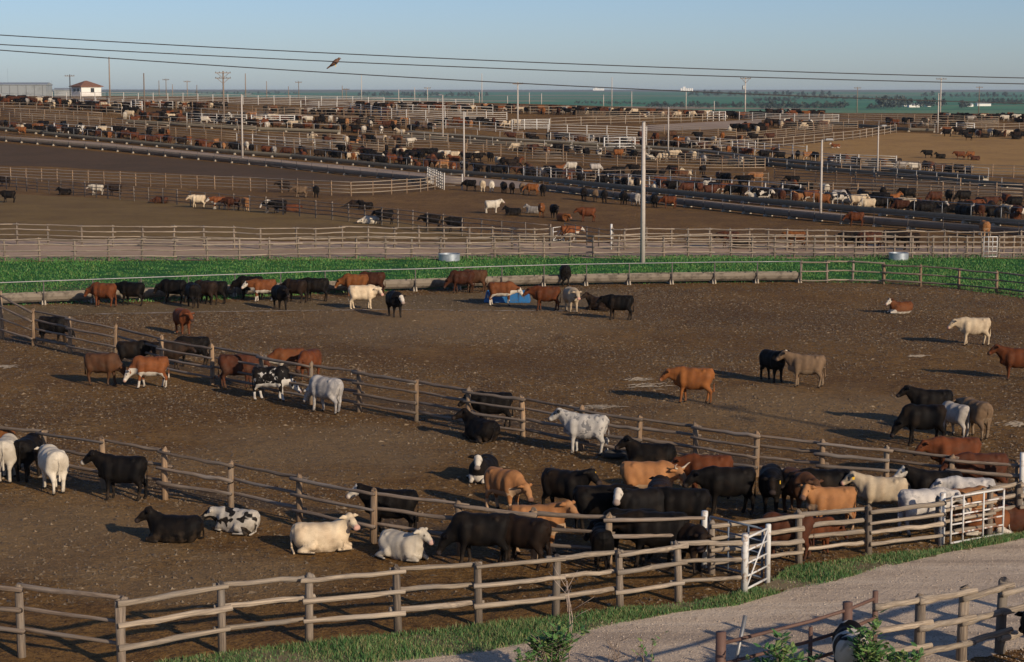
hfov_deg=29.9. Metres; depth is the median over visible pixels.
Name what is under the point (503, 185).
cow
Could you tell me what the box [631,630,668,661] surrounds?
weed
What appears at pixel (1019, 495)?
rail fence
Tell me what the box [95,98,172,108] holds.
pipe fence
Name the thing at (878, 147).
light pole
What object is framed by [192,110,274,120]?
rail fence
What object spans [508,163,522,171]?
cow
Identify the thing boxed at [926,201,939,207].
cow
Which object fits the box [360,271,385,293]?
cow
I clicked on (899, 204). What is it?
cow
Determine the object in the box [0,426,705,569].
rail fence
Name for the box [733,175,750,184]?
cow
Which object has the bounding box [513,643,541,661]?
weed
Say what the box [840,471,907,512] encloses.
cow
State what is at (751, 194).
cow
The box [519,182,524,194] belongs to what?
cow
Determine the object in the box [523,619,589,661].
weed
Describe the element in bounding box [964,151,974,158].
cow
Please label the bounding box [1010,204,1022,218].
cow
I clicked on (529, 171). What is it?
cow
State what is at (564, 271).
cow
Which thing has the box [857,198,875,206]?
cow
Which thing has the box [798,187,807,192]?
cow
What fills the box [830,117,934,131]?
feed bunk
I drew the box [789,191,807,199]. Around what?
cow
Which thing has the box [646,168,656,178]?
cow
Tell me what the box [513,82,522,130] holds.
utility pole
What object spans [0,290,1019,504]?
rail fence
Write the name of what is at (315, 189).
cow
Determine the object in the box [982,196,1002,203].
cow
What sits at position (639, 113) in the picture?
rail fence
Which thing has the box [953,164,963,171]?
cow
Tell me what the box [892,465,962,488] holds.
cow
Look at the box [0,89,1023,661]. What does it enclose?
ground
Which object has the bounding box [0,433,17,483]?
cow
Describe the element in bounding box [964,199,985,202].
cow
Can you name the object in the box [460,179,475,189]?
cow
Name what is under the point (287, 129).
feed bunk
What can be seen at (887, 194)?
cow
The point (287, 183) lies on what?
cow
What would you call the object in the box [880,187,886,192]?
cow
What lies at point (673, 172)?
cow
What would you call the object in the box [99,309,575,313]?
apron kerb
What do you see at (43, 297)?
feed bunk
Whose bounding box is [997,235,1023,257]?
rail fence
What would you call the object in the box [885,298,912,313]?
cow
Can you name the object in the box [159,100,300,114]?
rail fence
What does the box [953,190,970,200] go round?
cow
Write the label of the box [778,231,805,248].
cow
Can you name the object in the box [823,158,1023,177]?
rail fence
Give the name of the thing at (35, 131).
feed bunk
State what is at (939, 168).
cow
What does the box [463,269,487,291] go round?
cow
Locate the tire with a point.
(842, 650)
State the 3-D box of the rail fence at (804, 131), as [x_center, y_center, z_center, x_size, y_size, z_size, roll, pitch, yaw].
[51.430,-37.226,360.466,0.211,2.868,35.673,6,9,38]
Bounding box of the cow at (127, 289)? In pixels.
[114,281,144,305]
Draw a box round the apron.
[3,289,620,319]
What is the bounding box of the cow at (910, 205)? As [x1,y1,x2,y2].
[906,201,925,209]
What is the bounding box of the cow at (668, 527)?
[612,509,689,568]
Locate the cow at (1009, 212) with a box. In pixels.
[1001,204,1012,217]
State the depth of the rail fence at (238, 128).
347.54 m
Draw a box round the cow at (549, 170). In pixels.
[543,167,557,175]
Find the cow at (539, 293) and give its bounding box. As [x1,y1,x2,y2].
[522,285,560,310]
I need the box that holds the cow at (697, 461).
[671,453,732,498]
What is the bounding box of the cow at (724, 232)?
[713,231,738,247]
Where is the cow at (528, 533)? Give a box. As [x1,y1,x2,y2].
[505,513,551,570]
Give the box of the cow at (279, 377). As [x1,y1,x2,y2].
[252,365,301,401]
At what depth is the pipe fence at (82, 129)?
342.87 m
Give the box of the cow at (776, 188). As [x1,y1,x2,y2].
[771,185,777,197]
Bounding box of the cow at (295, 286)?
[279,278,306,302]
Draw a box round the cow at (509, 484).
[484,466,533,508]
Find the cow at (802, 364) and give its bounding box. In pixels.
[775,350,825,387]
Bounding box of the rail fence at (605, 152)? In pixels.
[563,145,665,159]
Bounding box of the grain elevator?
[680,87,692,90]
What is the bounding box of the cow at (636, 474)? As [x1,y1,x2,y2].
[620,460,689,488]
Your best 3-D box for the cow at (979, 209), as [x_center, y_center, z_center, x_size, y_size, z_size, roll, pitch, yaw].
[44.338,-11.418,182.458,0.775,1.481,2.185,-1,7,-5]
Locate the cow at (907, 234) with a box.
[893,232,920,249]
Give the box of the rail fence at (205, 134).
[115,124,236,140]
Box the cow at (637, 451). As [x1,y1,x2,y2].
[614,435,676,461]
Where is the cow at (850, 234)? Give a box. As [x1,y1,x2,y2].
[837,232,860,248]
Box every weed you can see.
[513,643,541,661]
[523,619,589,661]
[549,570,591,661]
[604,632,646,661]
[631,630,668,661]
[745,651,772,661]
[753,629,807,661]
[794,649,821,661]
[847,609,895,661]
[880,642,925,661]
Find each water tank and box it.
[438,253,459,261]
[889,252,908,260]
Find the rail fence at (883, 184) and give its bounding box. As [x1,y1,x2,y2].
[761,181,1023,204]
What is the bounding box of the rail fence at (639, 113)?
[589,111,678,119]
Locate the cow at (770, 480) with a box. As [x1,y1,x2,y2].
[758,463,782,514]
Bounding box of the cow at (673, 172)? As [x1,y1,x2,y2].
[670,167,676,177]
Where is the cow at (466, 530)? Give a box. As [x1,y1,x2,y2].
[436,511,511,562]
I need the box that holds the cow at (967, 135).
[961,133,972,138]
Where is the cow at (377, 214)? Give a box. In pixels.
[371,209,393,223]
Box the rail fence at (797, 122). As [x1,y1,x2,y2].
[780,121,857,129]
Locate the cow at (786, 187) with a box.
[778,184,794,195]
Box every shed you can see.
[0,82,52,95]
[53,88,69,95]
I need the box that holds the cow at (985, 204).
[972,203,992,215]
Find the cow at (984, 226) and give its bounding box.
[978,220,990,235]
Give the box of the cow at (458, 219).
[440,217,463,231]
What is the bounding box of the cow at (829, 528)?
[810,516,848,554]
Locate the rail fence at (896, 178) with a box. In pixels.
[774,168,960,189]
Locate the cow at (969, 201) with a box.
[957,200,973,205]
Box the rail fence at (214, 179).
[0,167,440,195]
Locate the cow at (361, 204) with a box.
[355,200,372,208]
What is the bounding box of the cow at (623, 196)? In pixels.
[619,191,627,204]
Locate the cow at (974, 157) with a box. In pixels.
[968,154,979,159]
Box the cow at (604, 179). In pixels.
[597,176,611,182]
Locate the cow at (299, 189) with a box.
[289,186,306,197]
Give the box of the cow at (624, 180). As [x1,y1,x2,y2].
[621,177,627,184]
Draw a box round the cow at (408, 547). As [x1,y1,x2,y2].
[373,527,434,562]
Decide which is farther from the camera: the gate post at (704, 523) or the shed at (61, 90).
the shed at (61, 90)
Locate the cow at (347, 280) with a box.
[334,273,368,296]
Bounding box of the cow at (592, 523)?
[583,507,656,558]
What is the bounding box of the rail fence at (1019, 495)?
[935,480,1023,543]
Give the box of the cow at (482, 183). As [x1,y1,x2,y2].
[479,180,485,191]
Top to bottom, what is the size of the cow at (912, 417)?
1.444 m
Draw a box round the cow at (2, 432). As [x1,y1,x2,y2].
[0,429,14,437]
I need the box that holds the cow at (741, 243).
[732,240,750,247]
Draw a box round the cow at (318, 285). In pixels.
[297,277,328,300]
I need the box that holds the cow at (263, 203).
[259,199,279,212]
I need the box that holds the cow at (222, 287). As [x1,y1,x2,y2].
[204,280,227,303]
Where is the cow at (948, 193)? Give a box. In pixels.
[945,189,951,201]
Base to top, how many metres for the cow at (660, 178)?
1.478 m
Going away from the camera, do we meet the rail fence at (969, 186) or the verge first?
the verge
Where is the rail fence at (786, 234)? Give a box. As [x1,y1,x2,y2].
[611,227,1023,252]
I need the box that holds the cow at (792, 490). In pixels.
[781,467,823,512]
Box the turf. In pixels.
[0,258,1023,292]
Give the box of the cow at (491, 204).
[485,199,504,213]
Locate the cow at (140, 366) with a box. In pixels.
[123,355,169,388]
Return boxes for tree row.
[195,90,1023,108]
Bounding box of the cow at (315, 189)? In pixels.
[313,185,318,197]
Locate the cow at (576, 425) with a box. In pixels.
[548,408,609,455]
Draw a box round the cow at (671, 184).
[661,180,678,189]
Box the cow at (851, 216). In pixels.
[842,211,863,225]
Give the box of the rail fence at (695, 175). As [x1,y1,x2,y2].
[595,169,768,184]
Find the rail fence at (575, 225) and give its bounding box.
[564,223,609,246]
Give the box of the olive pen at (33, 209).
[0,194,562,241]
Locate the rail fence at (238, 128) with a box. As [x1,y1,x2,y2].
[169,120,255,133]
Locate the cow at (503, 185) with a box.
[500,181,506,192]
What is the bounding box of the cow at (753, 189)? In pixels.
[750,186,757,192]
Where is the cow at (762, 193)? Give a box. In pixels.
[756,189,775,197]
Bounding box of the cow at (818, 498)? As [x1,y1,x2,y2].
[798,484,856,529]
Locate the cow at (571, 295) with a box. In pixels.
[563,287,581,312]
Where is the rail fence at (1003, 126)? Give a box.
[947,123,1020,131]
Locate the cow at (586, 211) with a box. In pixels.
[573,207,595,221]
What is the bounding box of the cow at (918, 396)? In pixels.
[896,385,952,426]
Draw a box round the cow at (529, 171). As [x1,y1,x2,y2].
[517,168,532,175]
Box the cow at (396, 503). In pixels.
[345,483,418,534]
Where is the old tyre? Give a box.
[603,450,626,458]
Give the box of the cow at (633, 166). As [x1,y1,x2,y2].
[625,164,639,171]
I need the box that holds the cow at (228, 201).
[220,197,239,209]
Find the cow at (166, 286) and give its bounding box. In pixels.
[153,278,186,303]
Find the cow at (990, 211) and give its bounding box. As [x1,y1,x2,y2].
[986,206,1008,216]
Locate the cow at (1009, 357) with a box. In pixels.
[987,344,1023,380]
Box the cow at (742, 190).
[739,185,746,195]
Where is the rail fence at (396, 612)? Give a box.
[117,540,742,653]
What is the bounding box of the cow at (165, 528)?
[134,506,204,542]
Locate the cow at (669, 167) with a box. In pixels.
[665,165,677,173]
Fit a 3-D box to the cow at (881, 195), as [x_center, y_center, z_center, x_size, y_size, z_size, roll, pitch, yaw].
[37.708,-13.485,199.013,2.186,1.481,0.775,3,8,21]
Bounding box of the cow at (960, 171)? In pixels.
[956,168,970,173]
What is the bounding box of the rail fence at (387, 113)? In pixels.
[261,108,486,117]
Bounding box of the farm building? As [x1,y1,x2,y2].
[975,103,990,105]
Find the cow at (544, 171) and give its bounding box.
[540,168,549,176]
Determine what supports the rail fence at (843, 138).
on the ground at (470, 205)
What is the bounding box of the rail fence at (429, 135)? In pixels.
[358,130,447,142]
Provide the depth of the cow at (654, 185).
234.50 m
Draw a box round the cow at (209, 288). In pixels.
[194,279,217,304]
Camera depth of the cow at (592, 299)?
105.93 m
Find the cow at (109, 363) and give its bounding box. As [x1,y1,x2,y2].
[84,352,125,385]
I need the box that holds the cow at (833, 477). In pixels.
[781,468,851,489]
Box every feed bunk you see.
[0,121,48,133]
[0,134,429,182]
[0,261,801,304]
[1,93,128,111]
[42,125,1023,227]
[125,115,340,133]
[182,107,301,122]
[401,130,1023,187]
[407,125,988,180]
[543,180,1023,235]
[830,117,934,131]
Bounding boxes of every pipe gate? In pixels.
[709,516,763,577]
[748,527,767,588]
[949,488,1004,543]
[983,236,997,256]
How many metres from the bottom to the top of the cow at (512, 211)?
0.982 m
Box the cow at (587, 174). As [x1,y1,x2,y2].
[577,171,592,180]
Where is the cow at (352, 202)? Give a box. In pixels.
[344,200,363,206]
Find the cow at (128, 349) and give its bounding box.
[116,340,151,361]
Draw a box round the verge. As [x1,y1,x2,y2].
[168,539,1017,661]
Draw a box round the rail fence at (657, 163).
[524,152,765,170]
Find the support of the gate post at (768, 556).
on the ground at (470, 205)
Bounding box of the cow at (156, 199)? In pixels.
[148,196,167,202]
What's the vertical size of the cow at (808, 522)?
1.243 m
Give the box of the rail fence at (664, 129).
[646,124,736,136]
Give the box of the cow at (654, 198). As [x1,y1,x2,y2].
[650,194,657,206]
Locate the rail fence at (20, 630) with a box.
[0,582,129,661]
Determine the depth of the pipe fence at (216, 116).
364.52 m
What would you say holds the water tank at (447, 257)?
on the turf
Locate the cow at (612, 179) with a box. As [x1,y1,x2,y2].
[605,175,618,182]
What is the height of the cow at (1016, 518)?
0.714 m
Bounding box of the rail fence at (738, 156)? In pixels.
[665,152,755,166]
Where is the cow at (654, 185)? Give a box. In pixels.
[651,181,657,187]
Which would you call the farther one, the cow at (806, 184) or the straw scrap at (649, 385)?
the cow at (806, 184)
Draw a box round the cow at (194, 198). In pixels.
[185,194,205,207]
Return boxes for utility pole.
[108,57,110,101]
[143,73,144,111]
[215,71,230,122]
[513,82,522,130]
[740,77,750,111]
[936,78,943,111]
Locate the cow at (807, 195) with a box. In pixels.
[803,190,822,201]
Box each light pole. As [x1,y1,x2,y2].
[241,93,250,157]
[439,94,443,135]
[463,111,464,176]
[640,121,644,262]
[667,107,668,150]
[819,138,832,212]
[877,125,886,170]
[937,93,938,132]
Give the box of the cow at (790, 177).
[783,175,799,183]
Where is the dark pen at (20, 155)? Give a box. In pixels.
[0,143,428,185]
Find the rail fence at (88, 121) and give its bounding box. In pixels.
[9,112,169,130]
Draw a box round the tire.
[832,620,868,661]
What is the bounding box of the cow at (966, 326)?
[947,317,990,345]
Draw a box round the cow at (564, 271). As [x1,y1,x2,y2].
[559,263,570,286]
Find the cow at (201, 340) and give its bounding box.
[174,336,209,365]
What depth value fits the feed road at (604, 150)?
336.96 m
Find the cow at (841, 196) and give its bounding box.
[831,191,849,204]
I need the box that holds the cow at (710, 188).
[703,185,721,192]
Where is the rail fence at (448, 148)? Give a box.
[348,137,563,160]
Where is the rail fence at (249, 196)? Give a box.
[0,176,550,242]
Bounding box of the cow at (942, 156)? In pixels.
[934,152,945,158]
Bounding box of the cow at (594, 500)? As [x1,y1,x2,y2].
[572,483,638,534]
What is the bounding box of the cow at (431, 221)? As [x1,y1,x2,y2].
[417,214,440,229]
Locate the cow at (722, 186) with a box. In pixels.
[716,183,732,193]
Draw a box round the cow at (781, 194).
[777,190,785,199]
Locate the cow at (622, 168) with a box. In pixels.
[611,166,624,176]
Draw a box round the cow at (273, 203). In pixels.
[267,200,286,213]
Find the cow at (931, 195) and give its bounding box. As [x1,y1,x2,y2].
[925,191,942,200]
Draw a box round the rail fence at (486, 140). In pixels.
[448,138,543,151]
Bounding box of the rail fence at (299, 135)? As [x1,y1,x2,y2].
[252,130,345,142]
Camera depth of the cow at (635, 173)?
255.84 m
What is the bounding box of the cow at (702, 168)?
[699,165,705,174]
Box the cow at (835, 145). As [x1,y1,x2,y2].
[829,142,839,147]
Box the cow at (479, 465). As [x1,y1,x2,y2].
[466,454,498,483]
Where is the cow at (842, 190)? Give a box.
[832,189,848,202]
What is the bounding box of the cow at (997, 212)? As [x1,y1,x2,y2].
[994,208,1002,217]
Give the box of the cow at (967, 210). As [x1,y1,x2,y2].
[962,206,974,214]
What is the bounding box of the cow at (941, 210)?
[929,205,950,212]
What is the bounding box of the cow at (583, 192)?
[580,187,587,199]
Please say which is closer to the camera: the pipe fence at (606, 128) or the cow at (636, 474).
the cow at (636, 474)
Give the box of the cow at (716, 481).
[682,465,755,515]
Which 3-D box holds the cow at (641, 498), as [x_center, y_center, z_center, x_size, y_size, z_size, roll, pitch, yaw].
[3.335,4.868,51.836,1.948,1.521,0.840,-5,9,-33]
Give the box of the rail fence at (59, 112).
[0,108,102,119]
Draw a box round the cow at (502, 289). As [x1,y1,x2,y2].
[487,281,523,305]
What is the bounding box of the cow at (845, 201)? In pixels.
[839,196,850,202]
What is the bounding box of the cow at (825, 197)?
[810,194,830,202]
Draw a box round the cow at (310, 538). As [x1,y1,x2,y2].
[290,512,359,554]
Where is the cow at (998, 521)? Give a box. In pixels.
[961,506,1012,536]
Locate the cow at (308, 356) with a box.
[294,348,321,381]
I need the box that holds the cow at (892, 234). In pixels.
[883,229,907,245]
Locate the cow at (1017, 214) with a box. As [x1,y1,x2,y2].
[1010,210,1021,219]
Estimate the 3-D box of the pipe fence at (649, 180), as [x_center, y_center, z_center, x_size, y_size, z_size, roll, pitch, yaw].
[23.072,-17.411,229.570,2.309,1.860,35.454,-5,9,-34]
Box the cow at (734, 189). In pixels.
[724,185,741,195]
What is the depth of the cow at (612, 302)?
101.28 m
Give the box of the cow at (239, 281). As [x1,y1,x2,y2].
[229,275,262,298]
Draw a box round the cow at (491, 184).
[489,180,494,191]
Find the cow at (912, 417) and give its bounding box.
[890,403,946,445]
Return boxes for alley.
[0,240,1023,260]
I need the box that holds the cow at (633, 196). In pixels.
[628,192,639,204]
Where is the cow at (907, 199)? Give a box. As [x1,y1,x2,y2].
[898,197,916,209]
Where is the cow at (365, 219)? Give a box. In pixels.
[356,215,378,223]
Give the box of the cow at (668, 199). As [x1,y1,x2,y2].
[658,196,676,208]
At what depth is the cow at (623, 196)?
204.29 m
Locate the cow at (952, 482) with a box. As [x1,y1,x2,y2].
[929,475,995,517]
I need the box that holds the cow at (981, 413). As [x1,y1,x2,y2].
[953,397,992,440]
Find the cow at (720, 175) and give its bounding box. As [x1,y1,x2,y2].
[716,172,729,182]
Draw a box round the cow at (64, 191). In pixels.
[56,187,71,194]
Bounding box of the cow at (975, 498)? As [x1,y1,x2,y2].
[947,485,1000,528]
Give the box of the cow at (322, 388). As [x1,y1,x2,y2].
[303,375,343,414]
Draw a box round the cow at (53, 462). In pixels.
[34,444,68,495]
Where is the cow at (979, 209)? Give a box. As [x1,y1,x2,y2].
[974,203,984,215]
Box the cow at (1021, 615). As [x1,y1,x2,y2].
[1014,611,1023,634]
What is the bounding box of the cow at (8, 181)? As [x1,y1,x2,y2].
[0,176,10,186]
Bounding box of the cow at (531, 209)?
[523,204,538,213]
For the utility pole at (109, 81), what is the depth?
423.93 m
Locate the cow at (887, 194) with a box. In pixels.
[872,192,890,205]
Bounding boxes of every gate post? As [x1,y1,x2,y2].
[610,224,611,248]
[701,510,707,567]
[741,533,748,591]
[765,523,770,582]
[938,492,945,544]
[1019,452,1023,503]
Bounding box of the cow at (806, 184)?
[799,182,813,188]
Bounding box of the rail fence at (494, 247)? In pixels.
[0,234,983,260]
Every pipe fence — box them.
[52,92,383,105]
[54,123,111,135]
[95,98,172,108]
[131,101,142,109]
[186,113,246,124]
[236,133,345,151]
[251,115,294,124]
[300,100,506,120]
[384,98,473,104]
[396,104,492,114]
[409,118,511,131]
[427,167,462,189]
[512,119,549,129]
[523,166,598,179]
[547,125,646,136]
[550,132,646,144]
[604,137,635,148]
[607,173,800,194]
[678,136,755,150]
[707,111,725,120]
[715,590,877,661]
[732,141,806,157]
[739,111,838,121]
[823,153,896,165]
[956,122,974,129]
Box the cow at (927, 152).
[920,150,932,157]
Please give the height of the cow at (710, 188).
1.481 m
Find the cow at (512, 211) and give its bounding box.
[502,205,520,215]
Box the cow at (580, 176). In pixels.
[577,173,583,180]
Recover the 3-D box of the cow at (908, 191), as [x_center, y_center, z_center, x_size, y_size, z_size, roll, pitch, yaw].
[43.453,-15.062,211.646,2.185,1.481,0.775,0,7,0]
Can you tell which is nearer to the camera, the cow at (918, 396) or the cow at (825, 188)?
the cow at (918, 396)
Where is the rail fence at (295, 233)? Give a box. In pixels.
[0,222,551,248]
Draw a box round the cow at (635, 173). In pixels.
[629,170,640,178]
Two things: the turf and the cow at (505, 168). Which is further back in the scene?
the cow at (505, 168)
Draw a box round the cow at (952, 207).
[939,202,956,211]
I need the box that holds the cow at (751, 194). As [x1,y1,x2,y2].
[744,191,755,196]
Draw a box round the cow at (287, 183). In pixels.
[274,181,289,191]
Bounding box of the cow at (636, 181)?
[633,178,639,185]
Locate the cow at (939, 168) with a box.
[933,164,946,171]
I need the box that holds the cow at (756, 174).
[747,172,763,182]
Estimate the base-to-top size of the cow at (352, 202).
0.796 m
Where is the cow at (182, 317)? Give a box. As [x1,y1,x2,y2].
[173,308,194,334]
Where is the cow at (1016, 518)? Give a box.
[993,504,1023,531]
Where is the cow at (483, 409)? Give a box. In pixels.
[458,391,512,427]
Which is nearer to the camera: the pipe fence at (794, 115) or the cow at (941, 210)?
the cow at (941, 210)
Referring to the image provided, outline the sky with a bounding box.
[0,0,1023,89]
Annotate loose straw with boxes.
[0,280,1023,604]
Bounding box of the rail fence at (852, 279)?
[799,259,884,282]
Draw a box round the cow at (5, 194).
[0,190,15,202]
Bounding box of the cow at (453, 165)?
[451,162,455,168]
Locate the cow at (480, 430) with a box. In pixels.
[451,408,499,443]
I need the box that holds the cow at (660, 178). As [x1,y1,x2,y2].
[651,176,666,186]
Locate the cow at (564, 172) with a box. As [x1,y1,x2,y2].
[560,169,574,179]
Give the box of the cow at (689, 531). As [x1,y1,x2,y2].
[667,523,713,573]
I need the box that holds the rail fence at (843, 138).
[691,124,896,148]
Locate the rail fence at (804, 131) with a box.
[736,124,832,139]
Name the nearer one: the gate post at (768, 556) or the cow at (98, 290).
the gate post at (768, 556)
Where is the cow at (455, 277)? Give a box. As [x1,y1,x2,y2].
[443,270,474,292]
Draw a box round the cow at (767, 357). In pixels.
[759,349,789,382]
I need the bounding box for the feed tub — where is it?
[484,290,530,302]
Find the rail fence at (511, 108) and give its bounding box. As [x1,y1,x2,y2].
[493,105,576,113]
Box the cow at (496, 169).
[488,166,502,172]
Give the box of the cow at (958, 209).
[955,205,964,214]
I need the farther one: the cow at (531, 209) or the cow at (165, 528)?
the cow at (531, 209)
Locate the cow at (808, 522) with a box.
[746,512,814,560]
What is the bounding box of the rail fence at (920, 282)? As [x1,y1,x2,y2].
[881,264,1023,292]
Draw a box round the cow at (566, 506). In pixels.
[508,500,578,556]
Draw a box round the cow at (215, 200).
[206,196,225,209]
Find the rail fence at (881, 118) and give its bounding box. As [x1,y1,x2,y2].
[832,113,998,122]
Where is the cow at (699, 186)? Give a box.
[696,183,703,191]
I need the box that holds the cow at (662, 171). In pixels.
[659,168,664,175]
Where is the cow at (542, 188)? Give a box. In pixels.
[539,184,545,196]
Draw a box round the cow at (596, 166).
[590,163,602,169]
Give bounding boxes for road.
[6,136,933,221]
[359,135,1016,187]
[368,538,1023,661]
[640,119,761,130]
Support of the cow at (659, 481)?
on the ground at (470, 205)
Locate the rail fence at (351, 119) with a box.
[332,117,441,129]
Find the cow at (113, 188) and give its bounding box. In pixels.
[103,184,121,195]
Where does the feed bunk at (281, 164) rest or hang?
on the ground at (470, 205)
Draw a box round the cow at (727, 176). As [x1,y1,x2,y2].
[724,173,731,182]
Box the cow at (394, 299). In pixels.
[385,291,405,317]
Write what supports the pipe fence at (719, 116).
on the ground at (470, 205)
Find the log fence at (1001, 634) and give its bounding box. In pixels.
[872,576,1023,661]
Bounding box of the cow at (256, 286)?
[241,278,276,301]
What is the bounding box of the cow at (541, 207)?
[538,203,544,217]
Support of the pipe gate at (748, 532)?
attached to the rail fence at (798, 515)
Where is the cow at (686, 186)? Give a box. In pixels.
[678,182,693,190]
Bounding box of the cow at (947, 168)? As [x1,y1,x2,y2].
[943,165,951,171]
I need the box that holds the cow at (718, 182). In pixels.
[708,181,720,193]
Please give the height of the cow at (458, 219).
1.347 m
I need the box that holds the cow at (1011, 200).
[1004,196,1022,204]
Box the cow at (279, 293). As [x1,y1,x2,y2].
[271,285,290,309]
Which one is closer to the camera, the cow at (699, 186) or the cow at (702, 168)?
the cow at (699, 186)
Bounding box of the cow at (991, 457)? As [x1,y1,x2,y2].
[939,452,1008,494]
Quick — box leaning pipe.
[734,615,746,658]
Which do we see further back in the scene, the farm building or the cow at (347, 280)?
the farm building
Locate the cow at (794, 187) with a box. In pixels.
[789,186,807,192]
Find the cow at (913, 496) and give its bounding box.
[897,487,966,536]
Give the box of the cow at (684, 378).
[659,366,714,403]
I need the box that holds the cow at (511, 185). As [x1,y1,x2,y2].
[509,182,514,193]
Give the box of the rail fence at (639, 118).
[550,113,723,126]
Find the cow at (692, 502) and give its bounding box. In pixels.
[661,486,710,524]
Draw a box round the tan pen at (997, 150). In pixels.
[701,133,1023,174]
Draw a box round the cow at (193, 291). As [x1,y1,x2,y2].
[183,282,200,308]
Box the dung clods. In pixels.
[0,286,1023,605]
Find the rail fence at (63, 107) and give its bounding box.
[0,102,121,115]
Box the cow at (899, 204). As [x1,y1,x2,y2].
[889,199,909,209]
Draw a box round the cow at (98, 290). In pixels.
[83,282,116,307]
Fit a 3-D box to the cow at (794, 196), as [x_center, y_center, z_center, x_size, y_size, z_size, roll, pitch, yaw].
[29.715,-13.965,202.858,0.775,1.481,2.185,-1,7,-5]
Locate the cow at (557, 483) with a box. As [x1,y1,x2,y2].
[541,468,601,504]
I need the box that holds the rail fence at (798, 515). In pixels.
[708,500,946,574]
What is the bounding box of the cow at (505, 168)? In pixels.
[502,165,509,173]
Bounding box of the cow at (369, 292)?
[348,284,383,309]
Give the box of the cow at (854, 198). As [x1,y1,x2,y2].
[849,194,869,204]
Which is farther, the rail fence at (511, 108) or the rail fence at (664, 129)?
the rail fence at (511, 108)
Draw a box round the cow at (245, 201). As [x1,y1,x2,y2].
[241,197,248,210]
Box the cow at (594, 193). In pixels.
[592,189,597,201]
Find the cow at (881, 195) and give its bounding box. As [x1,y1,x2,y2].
[868,194,885,207]
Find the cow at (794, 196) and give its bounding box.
[789,192,798,200]
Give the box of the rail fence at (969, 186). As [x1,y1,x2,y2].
[851,177,1023,199]
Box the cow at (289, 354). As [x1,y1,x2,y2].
[267,348,303,376]
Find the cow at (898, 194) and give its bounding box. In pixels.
[890,191,903,197]
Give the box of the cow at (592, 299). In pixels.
[580,292,609,311]
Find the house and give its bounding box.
[71,81,103,95]
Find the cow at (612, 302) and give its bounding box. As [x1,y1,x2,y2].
[595,294,633,319]
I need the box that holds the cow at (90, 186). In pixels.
[86,184,103,195]
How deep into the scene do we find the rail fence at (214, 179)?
236.25 m
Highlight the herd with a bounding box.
[0,94,1023,170]
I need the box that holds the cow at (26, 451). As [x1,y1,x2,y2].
[13,433,42,481]
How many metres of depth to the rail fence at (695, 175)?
254.04 m
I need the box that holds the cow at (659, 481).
[647,475,671,487]
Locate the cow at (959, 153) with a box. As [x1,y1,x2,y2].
[952,151,964,159]
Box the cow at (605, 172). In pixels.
[600,169,614,176]
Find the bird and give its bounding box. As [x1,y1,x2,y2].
[326,57,340,68]
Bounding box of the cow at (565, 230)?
[560,225,585,240]
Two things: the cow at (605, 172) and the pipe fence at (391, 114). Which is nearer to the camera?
the cow at (605, 172)
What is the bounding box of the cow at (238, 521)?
[200,506,259,535]
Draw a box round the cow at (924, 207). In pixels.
[913,202,933,211]
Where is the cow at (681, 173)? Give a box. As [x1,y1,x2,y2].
[674,171,688,180]
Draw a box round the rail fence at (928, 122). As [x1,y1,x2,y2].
[908,119,998,127]
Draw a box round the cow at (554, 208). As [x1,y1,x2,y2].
[550,204,559,217]
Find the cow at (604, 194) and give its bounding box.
[601,190,607,202]
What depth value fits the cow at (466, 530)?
48.59 m
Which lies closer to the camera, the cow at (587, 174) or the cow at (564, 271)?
the cow at (564, 271)
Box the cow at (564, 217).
[556,213,571,221]
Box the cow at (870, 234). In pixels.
[857,232,881,248]
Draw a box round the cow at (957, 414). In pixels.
[942,401,970,436]
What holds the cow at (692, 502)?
on the ground at (470, 205)
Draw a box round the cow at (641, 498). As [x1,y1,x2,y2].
[607,487,663,511]
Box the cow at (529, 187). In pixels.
[522,183,538,194]
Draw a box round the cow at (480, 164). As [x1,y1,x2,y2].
[469,162,483,171]
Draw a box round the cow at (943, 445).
[913,436,981,464]
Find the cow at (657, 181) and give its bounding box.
[655,178,664,187]
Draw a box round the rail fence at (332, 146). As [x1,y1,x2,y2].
[275,138,384,152]
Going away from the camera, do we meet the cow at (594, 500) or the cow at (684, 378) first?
the cow at (594, 500)
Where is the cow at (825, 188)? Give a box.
[819,184,829,191]
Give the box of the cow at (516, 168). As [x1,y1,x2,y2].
[510,166,522,173]
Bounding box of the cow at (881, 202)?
[875,197,893,207]
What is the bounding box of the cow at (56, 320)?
[38,316,75,344]
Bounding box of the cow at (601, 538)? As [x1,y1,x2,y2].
[590,522,613,570]
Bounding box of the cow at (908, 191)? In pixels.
[896,188,915,197]
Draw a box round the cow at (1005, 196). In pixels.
[1001,193,1010,203]
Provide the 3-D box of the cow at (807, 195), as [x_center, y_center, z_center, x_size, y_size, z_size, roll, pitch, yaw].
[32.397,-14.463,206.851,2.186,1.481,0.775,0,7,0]
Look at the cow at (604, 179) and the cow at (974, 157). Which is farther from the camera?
the cow at (974, 157)
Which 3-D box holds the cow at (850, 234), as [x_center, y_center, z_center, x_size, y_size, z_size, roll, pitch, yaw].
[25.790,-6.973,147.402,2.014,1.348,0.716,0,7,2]
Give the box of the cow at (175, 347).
[150,340,195,369]
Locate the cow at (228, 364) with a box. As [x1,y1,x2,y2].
[218,354,271,388]
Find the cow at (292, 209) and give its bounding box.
[284,204,302,211]
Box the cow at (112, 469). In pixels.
[80,450,147,500]
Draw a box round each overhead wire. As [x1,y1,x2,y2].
[0,35,1023,77]
[0,44,1023,83]
[0,50,1023,103]
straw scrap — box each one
[0,365,20,368]
[569,405,627,408]
[623,377,653,380]
[628,382,673,387]
[909,355,929,356]
[997,421,1023,426]
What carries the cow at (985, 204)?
on the ground at (470, 205)

